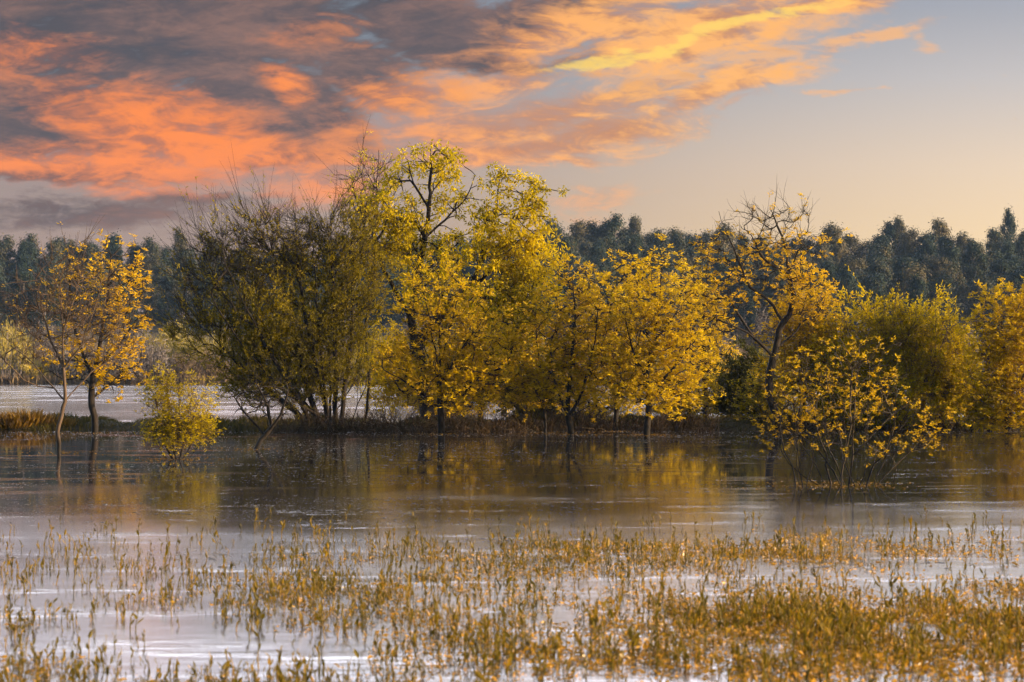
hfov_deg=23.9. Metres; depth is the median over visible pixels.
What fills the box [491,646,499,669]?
water shoot
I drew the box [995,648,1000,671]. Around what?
water shoot
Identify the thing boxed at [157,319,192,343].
bush
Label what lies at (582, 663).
water shoot
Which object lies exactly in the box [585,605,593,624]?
water shoot
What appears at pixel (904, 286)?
eucalyptus tree
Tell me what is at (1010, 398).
bright yellow tree
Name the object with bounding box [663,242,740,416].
upright yellow tree
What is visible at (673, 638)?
water shoot
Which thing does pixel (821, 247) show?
eucalyptus tree
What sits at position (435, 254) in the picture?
eucalyptus tree
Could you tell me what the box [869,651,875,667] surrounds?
water shoot
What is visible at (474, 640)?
water shoot
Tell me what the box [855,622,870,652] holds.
water shoot
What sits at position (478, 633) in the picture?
water shoot
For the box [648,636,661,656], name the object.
water shoot
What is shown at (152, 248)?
eucalyptus tree
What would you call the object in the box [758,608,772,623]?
water shoot
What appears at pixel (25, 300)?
eucalyptus tree
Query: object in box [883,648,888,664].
water shoot
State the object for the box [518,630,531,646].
water shoot
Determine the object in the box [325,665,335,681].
water shoot
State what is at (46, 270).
eucalyptus tree
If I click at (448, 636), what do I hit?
water shoot
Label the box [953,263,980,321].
eucalyptus tree
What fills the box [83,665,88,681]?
water shoot
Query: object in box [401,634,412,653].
water shoot
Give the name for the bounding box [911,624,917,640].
water shoot
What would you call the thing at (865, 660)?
water shoot
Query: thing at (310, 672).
water shoot
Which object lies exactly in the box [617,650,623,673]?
water shoot
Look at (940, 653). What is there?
water shoot
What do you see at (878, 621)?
water shoot
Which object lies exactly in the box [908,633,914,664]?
water shoot
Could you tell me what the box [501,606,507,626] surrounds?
water shoot
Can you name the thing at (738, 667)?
water shoot
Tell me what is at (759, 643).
water shoot
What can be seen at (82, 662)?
water shoot
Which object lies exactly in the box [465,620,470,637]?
water shoot
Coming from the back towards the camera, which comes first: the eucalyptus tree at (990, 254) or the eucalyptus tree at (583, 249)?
the eucalyptus tree at (583, 249)
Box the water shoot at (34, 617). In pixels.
[32,609,36,628]
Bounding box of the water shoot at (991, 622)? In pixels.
[988,618,997,635]
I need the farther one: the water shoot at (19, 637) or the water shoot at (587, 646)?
the water shoot at (19, 637)
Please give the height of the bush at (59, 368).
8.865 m
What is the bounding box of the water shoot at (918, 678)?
[912,667,921,681]
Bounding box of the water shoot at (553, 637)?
[549,634,554,647]
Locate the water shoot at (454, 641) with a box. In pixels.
[448,631,457,653]
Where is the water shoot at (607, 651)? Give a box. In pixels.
[604,635,619,664]
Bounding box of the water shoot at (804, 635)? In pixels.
[802,626,806,646]
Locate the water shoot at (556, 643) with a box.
[553,634,558,657]
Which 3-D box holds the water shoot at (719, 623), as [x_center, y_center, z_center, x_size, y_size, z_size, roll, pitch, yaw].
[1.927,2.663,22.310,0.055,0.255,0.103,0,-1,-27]
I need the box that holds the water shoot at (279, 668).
[276,661,283,681]
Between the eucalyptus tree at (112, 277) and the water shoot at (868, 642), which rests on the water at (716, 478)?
the water shoot at (868, 642)
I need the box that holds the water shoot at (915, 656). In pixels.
[902,642,916,669]
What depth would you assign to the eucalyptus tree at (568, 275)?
424.78 m
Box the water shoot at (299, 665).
[287,658,308,681]
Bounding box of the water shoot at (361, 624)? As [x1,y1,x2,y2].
[360,620,365,644]
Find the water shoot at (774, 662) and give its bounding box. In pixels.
[770,651,781,672]
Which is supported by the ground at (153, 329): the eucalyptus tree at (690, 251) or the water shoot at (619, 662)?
the eucalyptus tree at (690, 251)
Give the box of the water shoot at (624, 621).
[622,610,635,632]
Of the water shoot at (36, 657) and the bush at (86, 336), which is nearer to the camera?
the water shoot at (36, 657)
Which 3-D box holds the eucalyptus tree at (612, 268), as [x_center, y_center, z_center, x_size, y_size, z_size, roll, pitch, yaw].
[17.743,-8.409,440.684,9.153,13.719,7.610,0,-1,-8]
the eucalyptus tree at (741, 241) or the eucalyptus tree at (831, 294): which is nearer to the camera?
the eucalyptus tree at (831, 294)
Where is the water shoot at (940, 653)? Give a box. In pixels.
[936,643,942,660]
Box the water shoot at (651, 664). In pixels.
[647,654,657,670]
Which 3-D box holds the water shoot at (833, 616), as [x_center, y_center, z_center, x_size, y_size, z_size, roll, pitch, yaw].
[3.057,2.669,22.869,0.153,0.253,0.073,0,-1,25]
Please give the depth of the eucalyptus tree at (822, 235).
568.06 m
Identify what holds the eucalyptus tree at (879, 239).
on the ground at (153, 329)
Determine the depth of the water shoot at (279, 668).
18.63 m
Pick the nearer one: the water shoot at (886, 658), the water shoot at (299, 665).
the water shoot at (299, 665)
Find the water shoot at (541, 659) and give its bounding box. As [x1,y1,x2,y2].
[537,650,545,675]
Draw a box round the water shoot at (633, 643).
[620,626,638,656]
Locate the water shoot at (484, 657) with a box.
[463,645,487,675]
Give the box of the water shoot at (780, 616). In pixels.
[773,606,782,626]
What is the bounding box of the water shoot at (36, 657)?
[32,651,40,671]
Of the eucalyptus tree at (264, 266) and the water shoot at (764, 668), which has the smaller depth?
the water shoot at (764, 668)
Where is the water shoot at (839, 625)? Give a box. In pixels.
[837,617,855,639]
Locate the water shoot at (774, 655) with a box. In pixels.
[771,645,785,670]
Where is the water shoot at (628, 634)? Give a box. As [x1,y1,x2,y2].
[626,626,630,641]
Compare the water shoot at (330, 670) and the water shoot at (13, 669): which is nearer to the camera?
the water shoot at (330, 670)
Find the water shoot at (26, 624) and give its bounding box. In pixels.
[23,617,28,634]
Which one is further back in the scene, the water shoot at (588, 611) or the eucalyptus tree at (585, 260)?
the eucalyptus tree at (585, 260)
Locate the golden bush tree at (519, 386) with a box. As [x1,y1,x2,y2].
[488,280,585,432]
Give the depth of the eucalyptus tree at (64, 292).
502.78 m
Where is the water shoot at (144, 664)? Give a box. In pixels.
[140,657,149,671]
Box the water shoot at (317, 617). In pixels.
[316,604,320,630]
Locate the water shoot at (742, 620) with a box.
[734,614,749,638]
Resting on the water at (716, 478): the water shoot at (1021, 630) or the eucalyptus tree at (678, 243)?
the water shoot at (1021, 630)
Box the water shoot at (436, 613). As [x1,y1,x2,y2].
[426,603,439,626]
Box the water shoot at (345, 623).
[341,608,347,635]
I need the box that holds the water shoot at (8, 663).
[2,660,9,677]
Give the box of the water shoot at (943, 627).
[939,614,953,642]
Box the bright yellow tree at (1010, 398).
[951,275,1023,430]
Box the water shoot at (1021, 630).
[1019,628,1023,649]
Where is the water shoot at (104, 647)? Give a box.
[99,643,106,656]
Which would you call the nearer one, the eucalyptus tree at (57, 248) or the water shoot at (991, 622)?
the water shoot at (991, 622)
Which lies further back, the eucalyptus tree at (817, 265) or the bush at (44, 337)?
the eucalyptus tree at (817, 265)
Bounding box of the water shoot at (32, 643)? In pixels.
[30,637,35,659]
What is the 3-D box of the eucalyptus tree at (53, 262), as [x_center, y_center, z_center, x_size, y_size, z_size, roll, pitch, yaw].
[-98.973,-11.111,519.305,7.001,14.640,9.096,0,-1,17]
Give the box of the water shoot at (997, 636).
[994,630,999,648]
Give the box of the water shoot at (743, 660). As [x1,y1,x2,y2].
[739,652,747,670]
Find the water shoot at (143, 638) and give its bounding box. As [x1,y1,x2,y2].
[135,630,144,646]
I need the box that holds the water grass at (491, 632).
[0,530,1023,681]
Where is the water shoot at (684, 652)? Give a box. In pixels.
[679,636,691,668]
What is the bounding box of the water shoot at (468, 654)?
[462,650,469,668]
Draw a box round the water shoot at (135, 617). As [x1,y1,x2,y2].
[129,609,143,631]
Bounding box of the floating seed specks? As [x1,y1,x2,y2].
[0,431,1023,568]
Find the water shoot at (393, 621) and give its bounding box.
[392,617,396,631]
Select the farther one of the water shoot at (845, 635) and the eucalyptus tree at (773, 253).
the eucalyptus tree at (773, 253)
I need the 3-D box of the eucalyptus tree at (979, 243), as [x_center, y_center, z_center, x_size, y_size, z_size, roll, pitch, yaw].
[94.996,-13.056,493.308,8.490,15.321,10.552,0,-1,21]
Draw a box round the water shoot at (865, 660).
[862,652,870,681]
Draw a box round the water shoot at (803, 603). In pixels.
[799,599,805,621]
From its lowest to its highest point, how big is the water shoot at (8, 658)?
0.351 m
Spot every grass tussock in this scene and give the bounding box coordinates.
[0,411,17,423]
[0,412,33,428]
[1,406,52,426]
[32,411,66,424]
[43,416,80,426]
[492,419,528,429]
[670,414,707,422]
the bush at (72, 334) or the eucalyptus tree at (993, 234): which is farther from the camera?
the eucalyptus tree at (993, 234)
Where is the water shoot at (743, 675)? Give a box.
[740,664,747,681]
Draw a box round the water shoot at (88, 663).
[87,656,95,673]
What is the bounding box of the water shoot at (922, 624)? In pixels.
[915,619,923,630]
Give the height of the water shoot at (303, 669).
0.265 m
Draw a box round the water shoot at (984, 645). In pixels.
[980,635,1001,660]
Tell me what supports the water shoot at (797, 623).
on the water at (716, 478)
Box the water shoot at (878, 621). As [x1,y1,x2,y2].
[875,611,891,632]
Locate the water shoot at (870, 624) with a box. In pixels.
[869,612,871,633]
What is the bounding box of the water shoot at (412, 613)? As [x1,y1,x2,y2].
[410,608,421,631]
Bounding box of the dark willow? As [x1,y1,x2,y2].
[134,144,416,426]
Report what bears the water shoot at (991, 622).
on the water at (716, 478)
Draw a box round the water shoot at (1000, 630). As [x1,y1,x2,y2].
[997,622,1003,638]
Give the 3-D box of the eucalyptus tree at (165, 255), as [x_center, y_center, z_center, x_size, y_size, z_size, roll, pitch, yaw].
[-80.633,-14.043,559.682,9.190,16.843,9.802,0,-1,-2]
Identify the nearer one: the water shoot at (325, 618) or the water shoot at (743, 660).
the water shoot at (743, 660)
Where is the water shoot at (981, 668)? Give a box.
[978,661,988,681]
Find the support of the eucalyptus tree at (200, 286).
on the ground at (153, 329)
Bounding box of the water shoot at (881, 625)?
[878,614,883,639]
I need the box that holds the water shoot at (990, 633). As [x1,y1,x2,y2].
[987,621,992,642]
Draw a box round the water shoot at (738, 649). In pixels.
[733,640,740,663]
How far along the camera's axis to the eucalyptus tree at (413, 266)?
519.07 m
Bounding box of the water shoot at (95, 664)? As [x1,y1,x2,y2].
[91,651,119,681]
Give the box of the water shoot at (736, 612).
[731,603,739,621]
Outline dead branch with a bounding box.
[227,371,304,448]
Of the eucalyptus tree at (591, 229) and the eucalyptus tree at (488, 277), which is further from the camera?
the eucalyptus tree at (591, 229)
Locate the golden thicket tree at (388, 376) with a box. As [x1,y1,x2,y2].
[346,273,554,416]
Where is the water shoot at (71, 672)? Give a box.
[68,666,76,681]
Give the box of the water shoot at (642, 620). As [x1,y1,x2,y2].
[641,612,649,627]
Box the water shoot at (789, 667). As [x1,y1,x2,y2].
[788,659,792,676]
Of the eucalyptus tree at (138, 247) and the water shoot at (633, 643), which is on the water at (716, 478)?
the water shoot at (633, 643)
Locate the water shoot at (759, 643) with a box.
[757,633,774,654]
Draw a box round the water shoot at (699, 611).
[696,604,701,626]
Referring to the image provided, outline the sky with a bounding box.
[0,0,1023,312]
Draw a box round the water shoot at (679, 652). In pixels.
[672,647,686,667]
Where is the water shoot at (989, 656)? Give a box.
[986,644,992,662]
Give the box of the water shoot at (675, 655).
[673,647,677,668]
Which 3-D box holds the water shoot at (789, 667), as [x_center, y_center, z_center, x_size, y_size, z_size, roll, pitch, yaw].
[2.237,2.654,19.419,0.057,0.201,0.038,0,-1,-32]
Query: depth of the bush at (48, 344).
398.17 m
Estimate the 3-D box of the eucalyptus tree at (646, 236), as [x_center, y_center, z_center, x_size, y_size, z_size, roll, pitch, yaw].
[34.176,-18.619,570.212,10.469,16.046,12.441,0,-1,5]
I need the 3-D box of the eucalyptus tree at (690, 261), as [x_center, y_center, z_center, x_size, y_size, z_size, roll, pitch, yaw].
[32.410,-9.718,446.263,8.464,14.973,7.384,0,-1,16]
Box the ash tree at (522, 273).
[343,139,570,419]
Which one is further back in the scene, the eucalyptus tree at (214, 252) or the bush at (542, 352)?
the eucalyptus tree at (214, 252)
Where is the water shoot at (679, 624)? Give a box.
[678,617,682,633]
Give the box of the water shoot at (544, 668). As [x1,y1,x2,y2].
[541,659,546,681]
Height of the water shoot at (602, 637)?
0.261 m
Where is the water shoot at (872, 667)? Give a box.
[871,658,874,677]
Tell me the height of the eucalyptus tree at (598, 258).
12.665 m
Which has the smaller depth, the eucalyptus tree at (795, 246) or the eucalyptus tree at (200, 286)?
the eucalyptus tree at (200, 286)
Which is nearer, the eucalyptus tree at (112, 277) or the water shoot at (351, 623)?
the water shoot at (351, 623)
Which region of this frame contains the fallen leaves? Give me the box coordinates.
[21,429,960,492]
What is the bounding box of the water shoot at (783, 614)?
[769,607,786,624]
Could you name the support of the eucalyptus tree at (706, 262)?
on the ground at (153, 329)
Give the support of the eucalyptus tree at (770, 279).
on the ground at (153, 329)
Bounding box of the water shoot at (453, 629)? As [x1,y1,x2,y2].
[450,624,459,641]
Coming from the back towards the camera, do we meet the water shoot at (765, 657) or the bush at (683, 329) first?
the bush at (683, 329)
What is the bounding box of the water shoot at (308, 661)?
[303,654,310,670]
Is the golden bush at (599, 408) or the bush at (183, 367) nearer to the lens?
the golden bush at (599, 408)
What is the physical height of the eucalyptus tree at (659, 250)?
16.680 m
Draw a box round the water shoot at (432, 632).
[429,619,437,643]
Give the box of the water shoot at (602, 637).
[601,633,605,651]
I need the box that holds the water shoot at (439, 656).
[437,652,443,664]
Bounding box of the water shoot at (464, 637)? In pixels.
[463,632,467,651]
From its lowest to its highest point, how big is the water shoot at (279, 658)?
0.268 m
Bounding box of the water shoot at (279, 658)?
[276,646,281,670]
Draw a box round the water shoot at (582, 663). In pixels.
[569,656,586,681]
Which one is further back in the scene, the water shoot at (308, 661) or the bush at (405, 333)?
the bush at (405, 333)
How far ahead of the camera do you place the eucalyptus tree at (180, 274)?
521.67 m
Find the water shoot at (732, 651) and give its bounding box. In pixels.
[731,641,734,660]
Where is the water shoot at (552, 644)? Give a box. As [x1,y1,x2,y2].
[541,639,553,659]
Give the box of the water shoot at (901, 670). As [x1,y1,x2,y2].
[896,660,903,681]
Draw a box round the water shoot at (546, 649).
[543,637,549,659]
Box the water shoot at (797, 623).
[796,611,816,637]
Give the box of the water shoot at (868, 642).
[867,635,873,660]
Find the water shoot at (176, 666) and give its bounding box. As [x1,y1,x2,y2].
[175,657,179,681]
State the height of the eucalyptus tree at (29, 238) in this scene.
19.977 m
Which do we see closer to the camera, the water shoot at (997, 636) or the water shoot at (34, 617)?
the water shoot at (997, 636)
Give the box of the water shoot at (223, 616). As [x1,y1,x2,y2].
[220,607,225,625]
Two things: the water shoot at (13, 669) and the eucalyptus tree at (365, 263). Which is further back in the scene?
the eucalyptus tree at (365, 263)
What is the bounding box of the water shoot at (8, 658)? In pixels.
[0,655,10,681]
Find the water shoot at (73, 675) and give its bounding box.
[68,663,82,681]
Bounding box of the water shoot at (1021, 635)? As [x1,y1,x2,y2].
[1017,629,1023,650]
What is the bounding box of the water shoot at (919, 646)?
[915,630,933,661]
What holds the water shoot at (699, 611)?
on the water at (716, 478)
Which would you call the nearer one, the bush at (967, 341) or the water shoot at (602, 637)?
the water shoot at (602, 637)
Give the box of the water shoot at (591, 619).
[589,614,594,629]
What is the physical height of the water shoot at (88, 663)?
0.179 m
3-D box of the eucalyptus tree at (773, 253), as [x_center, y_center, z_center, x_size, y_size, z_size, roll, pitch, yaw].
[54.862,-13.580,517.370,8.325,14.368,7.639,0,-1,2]
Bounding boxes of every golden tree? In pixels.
[520,254,633,433]
[540,248,666,429]
[575,233,725,434]
[747,250,867,421]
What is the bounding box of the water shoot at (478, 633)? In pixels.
[474,617,479,638]
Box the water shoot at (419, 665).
[417,655,425,677]
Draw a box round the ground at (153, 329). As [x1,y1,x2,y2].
[0,300,1021,430]
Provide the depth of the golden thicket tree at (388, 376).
104.50 m
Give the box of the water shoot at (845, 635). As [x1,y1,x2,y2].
[843,632,852,659]
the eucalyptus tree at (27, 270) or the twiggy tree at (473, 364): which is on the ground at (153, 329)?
the eucalyptus tree at (27, 270)
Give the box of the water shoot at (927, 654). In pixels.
[925,645,934,663]
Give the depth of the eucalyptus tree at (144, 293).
513.12 m
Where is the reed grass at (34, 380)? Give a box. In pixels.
[0,363,1019,384]
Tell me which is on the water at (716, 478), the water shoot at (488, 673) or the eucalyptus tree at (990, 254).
the water shoot at (488, 673)
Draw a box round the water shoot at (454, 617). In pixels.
[444,605,457,625]
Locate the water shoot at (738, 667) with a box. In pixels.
[735,653,742,674]
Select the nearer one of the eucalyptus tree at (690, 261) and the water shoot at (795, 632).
the water shoot at (795, 632)
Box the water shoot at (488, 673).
[479,669,490,681]
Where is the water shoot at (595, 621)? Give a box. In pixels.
[593,613,602,638]
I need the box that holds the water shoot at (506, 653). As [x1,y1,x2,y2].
[504,645,512,661]
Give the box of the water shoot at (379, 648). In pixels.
[375,644,381,672]
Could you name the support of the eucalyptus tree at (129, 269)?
on the ground at (153, 329)
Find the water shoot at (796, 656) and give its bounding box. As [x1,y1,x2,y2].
[782,654,798,673]
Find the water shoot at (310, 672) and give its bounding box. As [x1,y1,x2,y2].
[307,666,312,681]
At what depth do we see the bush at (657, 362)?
351.26 m
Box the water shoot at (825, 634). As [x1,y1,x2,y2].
[819,624,828,649]
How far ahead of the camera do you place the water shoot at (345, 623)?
22.53 m
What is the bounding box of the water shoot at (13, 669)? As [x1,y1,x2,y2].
[12,660,20,679]
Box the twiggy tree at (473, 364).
[364,249,536,433]
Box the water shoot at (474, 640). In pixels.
[472,638,477,654]
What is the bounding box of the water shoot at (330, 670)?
[325,668,332,681]
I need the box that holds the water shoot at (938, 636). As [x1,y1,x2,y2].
[935,624,941,641]
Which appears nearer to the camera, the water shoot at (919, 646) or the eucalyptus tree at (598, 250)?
the water shoot at (919, 646)
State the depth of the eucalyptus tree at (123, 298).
465.84 m
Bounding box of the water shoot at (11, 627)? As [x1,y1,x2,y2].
[7,614,16,638]
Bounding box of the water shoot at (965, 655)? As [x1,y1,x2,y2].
[963,650,969,675]
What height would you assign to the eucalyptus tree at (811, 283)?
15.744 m
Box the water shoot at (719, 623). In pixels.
[717,617,724,638]
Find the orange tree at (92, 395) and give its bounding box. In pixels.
[29,228,162,432]
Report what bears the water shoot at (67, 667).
on the water at (716, 478)
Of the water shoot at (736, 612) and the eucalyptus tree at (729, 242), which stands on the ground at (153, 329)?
the eucalyptus tree at (729, 242)
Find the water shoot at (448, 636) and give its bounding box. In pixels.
[446,629,453,653]
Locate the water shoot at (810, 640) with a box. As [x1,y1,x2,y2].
[798,637,813,658]
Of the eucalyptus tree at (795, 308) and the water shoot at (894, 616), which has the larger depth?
the eucalyptus tree at (795, 308)
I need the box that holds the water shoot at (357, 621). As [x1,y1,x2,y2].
[355,613,360,633]
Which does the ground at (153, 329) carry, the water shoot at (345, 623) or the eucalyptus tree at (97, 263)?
the eucalyptus tree at (97, 263)
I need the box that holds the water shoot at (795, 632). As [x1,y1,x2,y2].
[789,627,805,646]
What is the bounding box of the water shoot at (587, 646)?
[583,643,599,660]
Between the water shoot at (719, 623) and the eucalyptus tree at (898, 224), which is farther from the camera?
the eucalyptus tree at (898, 224)
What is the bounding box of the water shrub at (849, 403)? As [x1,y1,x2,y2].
[733,327,971,485]
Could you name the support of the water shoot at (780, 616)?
on the water at (716, 478)
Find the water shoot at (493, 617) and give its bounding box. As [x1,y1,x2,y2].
[487,609,495,626]
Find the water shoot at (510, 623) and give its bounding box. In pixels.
[508,607,526,636]
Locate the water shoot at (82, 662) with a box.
[74,659,84,681]
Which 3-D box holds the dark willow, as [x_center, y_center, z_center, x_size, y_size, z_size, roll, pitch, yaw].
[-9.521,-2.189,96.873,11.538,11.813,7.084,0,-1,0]
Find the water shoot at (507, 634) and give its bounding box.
[499,627,513,652]
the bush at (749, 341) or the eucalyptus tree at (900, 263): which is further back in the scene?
the eucalyptus tree at (900, 263)
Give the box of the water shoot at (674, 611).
[663,602,677,624]
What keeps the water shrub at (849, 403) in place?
on the water at (716, 478)
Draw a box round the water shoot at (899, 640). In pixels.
[893,629,908,646]
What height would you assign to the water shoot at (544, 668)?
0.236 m
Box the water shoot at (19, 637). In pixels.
[17,632,23,658]
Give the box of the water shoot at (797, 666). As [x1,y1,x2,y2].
[795,657,808,678]
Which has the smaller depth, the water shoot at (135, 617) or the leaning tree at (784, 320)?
the water shoot at (135, 617)
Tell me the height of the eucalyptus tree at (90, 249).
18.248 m
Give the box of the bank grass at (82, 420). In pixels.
[0,409,1023,430]
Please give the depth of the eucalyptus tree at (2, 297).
470.11 m
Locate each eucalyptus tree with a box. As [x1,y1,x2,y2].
[0,233,16,294]
[0,260,14,318]
[0,267,49,331]
[0,278,8,324]
[8,248,34,307]
[10,267,35,309]
[11,276,47,320]
[14,231,43,264]
[15,241,41,272]
[16,240,30,286]
[18,263,66,333]
[37,236,68,311]
[40,256,66,309]
[49,270,77,323]
[55,235,72,292]
[62,240,82,298]
[62,268,105,330]
[73,239,101,314]
[75,256,107,317]
[89,240,101,262]
[97,281,140,331]
[101,228,128,272]
[102,263,134,315]
[107,267,132,315]
[122,245,146,307]
[124,239,144,314]
[131,270,158,321]
[132,233,164,292]
[136,254,163,306]
[142,261,183,326]
[150,245,174,310]
[152,273,179,325]
[168,253,198,319]
[170,226,188,288]
[171,243,198,312]
[176,242,197,314]
[188,270,219,330]
[192,261,225,315]
[193,232,226,279]
[217,275,251,327]
[218,265,266,320]
[221,255,246,297]
[237,246,265,284]
[256,252,275,315]
[268,265,310,322]
[281,274,324,328]
[305,268,331,324]
[324,274,362,320]
[329,250,347,313]
[351,245,386,301]
[359,262,395,314]
[363,267,405,331]
[372,268,403,322]
[391,258,411,318]
[395,252,425,311]
[400,262,434,327]
[428,237,450,268]
[431,268,455,317]
[448,238,477,275]
[455,258,476,306]
[470,251,497,302]
[470,261,499,309]
[508,278,558,322]
[528,260,569,333]
[534,246,554,262]
[538,214,567,253]
[548,264,579,330]
[551,231,586,305]
[553,253,592,315]
[563,260,606,341]
[564,218,591,251]
[575,237,594,259]
[578,219,608,246]
[586,243,610,267]
[587,233,620,270]
[587,253,614,267]
[590,264,621,317]
[593,257,622,304]
[598,211,633,280]
[613,281,645,343]
[617,235,644,282]
[618,221,647,246]
[620,231,645,265]
[621,258,642,289]
[626,213,645,244]
[629,241,651,264]
[635,242,684,317]
[638,267,680,341]
[643,228,664,245]
[643,262,689,331]
[646,227,670,252]
[666,225,684,253]
[666,229,687,275]
[672,248,703,312]
[679,290,742,351]
[683,230,705,257]
[685,245,704,271]
[692,228,712,258]
[693,264,720,319]
[700,254,715,291]
[704,222,742,259]
[704,250,733,305]
[710,248,733,286]
[714,269,747,327]
[715,225,737,254]
[719,254,761,322]
[726,287,762,345]
[732,232,752,257]
[743,251,765,317]
[744,249,786,321]
[745,268,785,333]
[750,234,768,251]
[761,245,782,292]
[770,246,790,260]
[771,257,826,328]
[772,278,807,343]
[776,246,807,293]
[777,259,809,303]
[782,235,812,263]
[793,285,848,338]
[797,252,820,265]
[798,236,817,254]
[807,261,820,279]
[809,238,834,278]
[813,227,833,263]
[815,258,837,316]
[819,220,849,268]
[823,264,867,333]
[830,272,870,338]
[832,231,864,262]
[834,252,861,274]
[839,256,868,313]
[851,238,871,260]
[854,268,883,308]
[857,255,904,312]
[857,270,893,330]
[861,232,897,260]
[861,240,893,264]
[862,251,892,294]
[867,241,897,301]
[870,217,901,256]
[887,251,917,302]
[890,261,931,307]
[891,226,921,259]
[892,213,906,257]
[894,253,931,284]
[898,270,931,326]
[910,229,939,269]
[917,252,937,278]
[924,254,953,292]
[925,272,964,332]
[928,216,953,251]
[928,238,961,296]
[930,234,955,258]
[940,261,971,324]
[947,230,971,250]
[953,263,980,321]
[957,238,995,301]
[959,274,998,341]
[961,239,992,305]
[977,281,1007,328]
[978,256,1017,324]
[983,226,1005,258]
[984,246,1005,291]
[988,238,1010,281]
[996,203,1018,241]
[997,237,1020,273]
[1002,254,1022,273]
[1002,266,1023,308]
[1007,282,1023,328]
[1014,229,1023,267]
[1014,236,1023,265]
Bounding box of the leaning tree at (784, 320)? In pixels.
[673,180,853,429]
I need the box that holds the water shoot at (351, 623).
[343,612,355,630]
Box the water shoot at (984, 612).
[977,607,986,624]
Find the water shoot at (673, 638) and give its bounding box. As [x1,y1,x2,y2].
[669,630,677,650]
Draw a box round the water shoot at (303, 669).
[295,657,306,680]
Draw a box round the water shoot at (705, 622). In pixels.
[690,610,707,632]
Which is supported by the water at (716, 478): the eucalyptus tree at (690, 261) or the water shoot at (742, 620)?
the water shoot at (742, 620)
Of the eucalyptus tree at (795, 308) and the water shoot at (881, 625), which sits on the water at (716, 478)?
the water shoot at (881, 625)
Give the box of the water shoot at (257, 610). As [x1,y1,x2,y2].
[252,603,266,628]
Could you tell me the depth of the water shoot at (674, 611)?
23.41 m
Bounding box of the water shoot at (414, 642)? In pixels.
[411,631,417,656]
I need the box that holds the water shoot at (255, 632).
[254,619,258,645]
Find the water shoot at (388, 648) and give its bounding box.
[385,638,395,664]
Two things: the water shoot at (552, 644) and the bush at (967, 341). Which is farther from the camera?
the bush at (967, 341)
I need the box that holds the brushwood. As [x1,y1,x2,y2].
[261,393,1023,431]
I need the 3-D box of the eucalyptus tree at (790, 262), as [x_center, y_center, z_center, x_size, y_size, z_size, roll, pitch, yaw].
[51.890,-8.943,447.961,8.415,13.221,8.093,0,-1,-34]
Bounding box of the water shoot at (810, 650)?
[808,639,814,666]
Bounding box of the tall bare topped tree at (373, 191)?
[320,115,407,418]
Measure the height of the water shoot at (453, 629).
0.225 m
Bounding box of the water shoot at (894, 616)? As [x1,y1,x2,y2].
[882,613,897,624]
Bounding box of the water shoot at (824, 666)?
[817,657,827,681]
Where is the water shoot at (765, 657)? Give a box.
[762,647,767,673]
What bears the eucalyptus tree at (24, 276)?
on the ground at (153, 329)
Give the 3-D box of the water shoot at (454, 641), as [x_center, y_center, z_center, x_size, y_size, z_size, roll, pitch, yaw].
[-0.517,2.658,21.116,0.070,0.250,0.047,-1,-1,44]
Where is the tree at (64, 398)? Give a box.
[0,217,157,451]
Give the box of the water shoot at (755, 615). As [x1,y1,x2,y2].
[750,603,758,627]
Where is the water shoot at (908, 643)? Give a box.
[907,637,917,650]
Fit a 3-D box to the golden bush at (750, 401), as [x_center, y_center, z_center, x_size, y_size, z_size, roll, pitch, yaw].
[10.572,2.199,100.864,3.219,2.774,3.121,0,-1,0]
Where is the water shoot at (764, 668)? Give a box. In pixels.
[762,663,766,680]
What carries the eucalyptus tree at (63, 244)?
on the ground at (153, 329)
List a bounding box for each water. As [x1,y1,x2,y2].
[0,385,1022,422]
[0,428,1023,681]
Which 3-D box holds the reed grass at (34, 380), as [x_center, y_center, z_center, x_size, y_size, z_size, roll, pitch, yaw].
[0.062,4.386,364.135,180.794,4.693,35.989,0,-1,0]
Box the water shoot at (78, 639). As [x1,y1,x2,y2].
[77,636,81,655]
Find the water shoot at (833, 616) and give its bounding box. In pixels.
[827,613,837,628]
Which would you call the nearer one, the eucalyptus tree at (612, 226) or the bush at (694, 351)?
the bush at (694, 351)
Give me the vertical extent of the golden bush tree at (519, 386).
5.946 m
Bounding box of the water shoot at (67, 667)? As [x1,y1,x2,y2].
[64,660,69,680]
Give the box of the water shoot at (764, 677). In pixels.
[761,671,765,681]
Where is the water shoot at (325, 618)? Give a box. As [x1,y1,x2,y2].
[314,612,327,628]
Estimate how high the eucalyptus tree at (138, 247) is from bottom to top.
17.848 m
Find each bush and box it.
[0,312,35,384]
[0,326,35,344]
[0,352,41,383]
[5,332,34,351]
[19,356,52,379]
[29,345,54,370]
[30,318,60,346]
[34,337,55,357]
[42,332,89,378]
[64,319,91,344]
[66,339,105,373]
[67,331,97,353]
[88,343,118,380]
[102,321,132,351]
[104,347,144,384]
[125,322,156,345]
[126,335,145,353]
[130,330,172,384]
[133,356,227,458]
[136,319,189,369]
[142,344,176,369]
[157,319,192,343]
[161,334,197,371]
[164,349,205,378]
[181,335,222,374]
[192,346,231,379]
[196,333,229,347]
[330,317,362,352]
[331,350,375,384]
[364,330,390,356]
[391,365,505,417]
[399,325,429,347]
[490,363,565,419]
[529,338,561,361]
[547,369,640,420]
[562,315,588,333]
[631,342,675,371]
[637,366,736,418]
[656,348,687,369]
[671,314,701,340]
[682,335,712,365]
[685,351,728,379]
[703,334,773,418]
[714,331,748,364]
[718,342,748,370]
[727,361,798,421]
[736,327,771,351]
[737,302,772,347]
[751,349,796,374]
[785,264,991,428]
[946,321,982,363]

